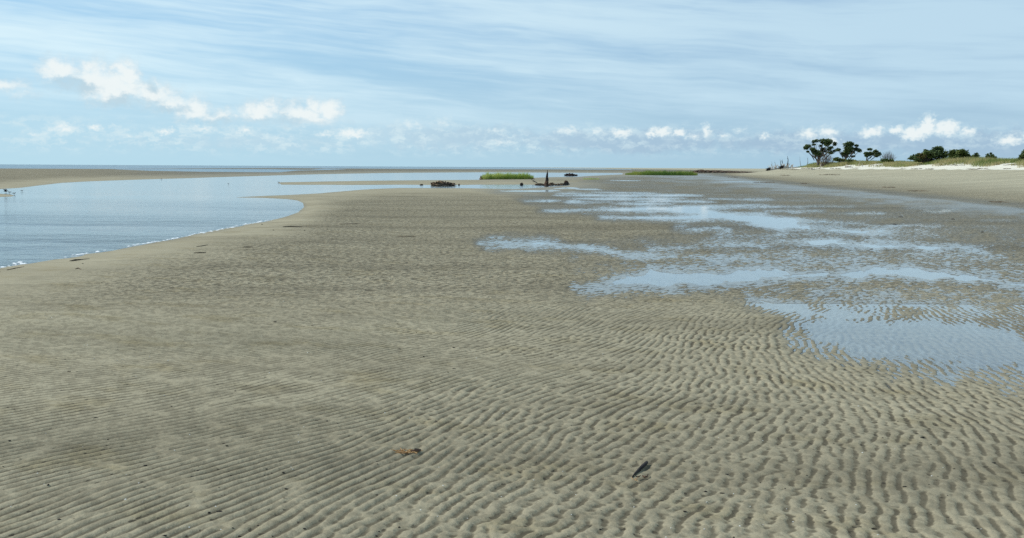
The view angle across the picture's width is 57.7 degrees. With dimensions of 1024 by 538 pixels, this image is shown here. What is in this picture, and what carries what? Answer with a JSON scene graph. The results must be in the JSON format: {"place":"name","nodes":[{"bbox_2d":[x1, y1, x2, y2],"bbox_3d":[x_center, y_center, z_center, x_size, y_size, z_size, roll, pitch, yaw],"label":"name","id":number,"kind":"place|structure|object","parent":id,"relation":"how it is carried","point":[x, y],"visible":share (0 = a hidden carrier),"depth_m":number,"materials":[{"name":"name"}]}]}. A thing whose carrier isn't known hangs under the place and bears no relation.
{"place":"outdoors","nodes":[
{"label":"outdoors","id":0,"kind":"place"},
{"bbox_2d":[0,172,621,267],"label":"tidal channel","id":1,"kind":"object","parent":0,"point":[40,223],"visible":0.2,"depth_m":35.78,"materials":[{"name":"blue liquid"}]},
{"bbox_2d":[2,220,265,266],"bbox_3d":[-7.603,-0.662,20.267,0.500,0.015,15.568,1,6,4],"label":"foam","id":2,"kind":"object","parent":1,"relation":"on","point":[20,262],"visible":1,"depth_m":19.86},
{"bbox_2d":[564,173,577,175],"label":"peat mound","id":3,"kind":"object","parent":1,"relation":"in","point":[569,174],"visible":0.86,"depth_m":182.27,"materials":[{"name":"black soil"}]},
{"bbox_2d":[0,164,635,171],"bbox_3d":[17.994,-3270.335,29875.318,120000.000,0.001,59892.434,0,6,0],"label":"sea","id":4,"kind":"structure","parent":0,"point":[143,167],"depth_m":841.12,"materials":[{"name":"blue liquid"}]},
{"bbox_2d":[391,448,422,453],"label":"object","id":5,"kind":"object","parent":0,"point":[415,450],"visible":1,"depth_m":5.16,"materials":[{"name":"brown plant"}]},
{"bbox_2d":[0,162,1023,537],"bbox_3d":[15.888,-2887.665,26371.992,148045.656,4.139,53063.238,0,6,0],"label":"sand flat","id":6,"kind":"structure","parent":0,"point":[550,396],"depth_m":7.45,"materials":[{"name":"beige sand"}]},
{"bbox_2d":[431,181,455,185],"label":"peat mound","id":7,"kind":"object","parent":6,"relation":"on","point":[441,183],"visible":0.91,"depth_m":80.06,"materials":[{"name":"brown soil"}]},
{"bbox_2d":[10,294,962,537],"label":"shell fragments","id":8,"kind":"object","parent":6,"relation":"on","point":[443,485],"visible":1,"depth_m":4.54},
{"bbox_2d":[479,171,533,178],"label":"marsh grass","id":9,"kind":"structure","parent":6,"relation":"on","point":[498,175],"depth_m":122.08,"materials":[{"name":"green plant"}]},
{"bbox_2d":[2,258,1018,537],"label":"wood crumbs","id":10,"kind":"object","parent":6,"relation":"on","point":[600,510],"visible":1,"depth_m":4.75,"materials":[{"name":"brown wood"}]},
{"bbox_2d":[543,170,550,184],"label":"broken stump","id":11,"kind":"object","parent":6,"relation":"on","point":[546,181],"visible":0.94,"depth_m":82.92,"materials":[{"name":"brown wood"}]},
{"bbox_2d":[632,461,647,476],"bbox_3d":[0.670,1.050,4.877,0.020,0.019,0.264,3,7,25],"label":"charred stick","id":12,"kind":"object","parent":6,"relation":"on","point":[643,465],"visible":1,"depth_m":4.88,"materials":[{"name":"brown wood"}]},
{"bbox_2d":[692,169,752,172],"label":"peat bank","id":13,"kind":"structure","parent":6,"relation":"on","point":[708,171],"depth_m":325.67,"materials":[{"name":"brown soil"}]},
{"bbox_2d":[766,164,779,170],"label":"fallen tree","id":14,"kind":"object","parent":6,"relation":"on","point":[769,168],"visible":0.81,"depth_m":224.49,"materials":[{"name":"grey wood"}]},
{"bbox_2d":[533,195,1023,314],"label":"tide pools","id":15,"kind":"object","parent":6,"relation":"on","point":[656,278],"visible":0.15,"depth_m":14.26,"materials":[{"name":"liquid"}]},
{"bbox_2d":[779,163,793,168],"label":"fallen tree","id":16,"kind":"object","parent":6,"relation":"on","point":[784,167],"visible":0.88,"depth_m":219.47,"materials":[{"name":"grey wood"}]},
{"bbox_2d":[803,138,837,164],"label":"windswept tree","id":17,"kind":"object","parent":6,"relation":"on","point":[818,152],"visible":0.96,"depth_m":193.80,"materials":[{"name":"green plant"}]},
{"bbox_2d":[813,152,834,165],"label":"dead brush","id":18,"kind":"object","parent":6,"relation":"on","point":[826,159],"visible":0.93,"depth_m":192.55,"materials":[{"name":"grey plant"}]},
{"bbox_2d":[832,157,845,162],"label":"shrub","id":19,"kind":"object","parent":6,"relation":"on","point":[836,159],"visible":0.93,"depth_m":189.65,"materials":[{"name":"green plant"}]},
{"bbox_2d":[836,141,861,158],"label":"windswept tree","id":20,"kind":"object","parent":6,"relation":"on","point":[849,149],"visible":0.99,"depth_m":190.59,"materials":[{"name":"green plant"}]},
{"bbox_2d":[863,148,881,161],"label":"windswept tree","id":21,"kind":"object","parent":6,"relation":"on","point":[875,153],"visible":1,"depth_m":185.81,"materials":[{"name":"green plant"}]},
{"bbox_2d":[730,164,1015,202],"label":"beach wrack","id":22,"kind":"object","parent":6,"relation":"on","point":[883,187],"visible":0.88,"depth_m":134.49,"materials":[{"name":"brown plant"}]},
{"bbox_2d":[880,158,893,161],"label":"shrub","id":23,"kind":"object","parent":6,"relation":"on","point":[886,160],"visible":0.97,"depth_m":175.84,"materials":[{"name":"green plant"}]},
{"bbox_2d":[880,151,895,159],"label":"bare shrub","id":24,"kind":"object","parent":6,"relation":"on","point":[887,155],"visible":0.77,"depth_m":182.47,"materials":[{"name":"grey plant"}]},
{"bbox_2d":[798,156,1023,167],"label":"dune grass","id":25,"kind":"structure","parent":6,"relation":"on","point":[982,161],"depth_m":152.59,"materials":[{"name":"green plant"}]},
{"bbox_2d":[907,146,948,162],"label":"dune shrub","id":26,"kind":"object","parent":6,"relation":"on","point":[935,153],"visible":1,"depth_m":158.07,"materials":[{"name":"green plant"}]},
{"bbox_2d":[947,149,979,158],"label":"dune shrub","id":27,"kind":"object","parent":6,"relation":"on","point":[956,153],"visible":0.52,"depth_m":152.67,"materials":[{"name":"green plant"}]},
{"bbox_2d":[985,152,996,158],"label":"dune shrub","id":28,"kind":"object","parent":6,"relation":"on","point":[991,155],"visible":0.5,"depth_m":148.31,"materials":[{"name":"green plant"}]},
{"bbox_2d":[1017,149,1023,159],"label":"dune shrub","id":29,"kind":"object","parent":6,"relation":"on","point":[1021,156],"visible":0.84,"depth_m":138.82,"materials":[{"name":"green plant"}]},
{"bbox_2d":[0,0,1023,168],"label":"sky","id":30,"kind":"structure","parent":0,"point":[747,84],"materials":[{"name":"blue"}]},
{"bbox_2d":[625,169,697,174],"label":"marsh grass","id":31,"kind":"structure","parent":0,"point":[661,172],"depth_m":204.47,"materials":[{"name":"green plant"}]}
]}

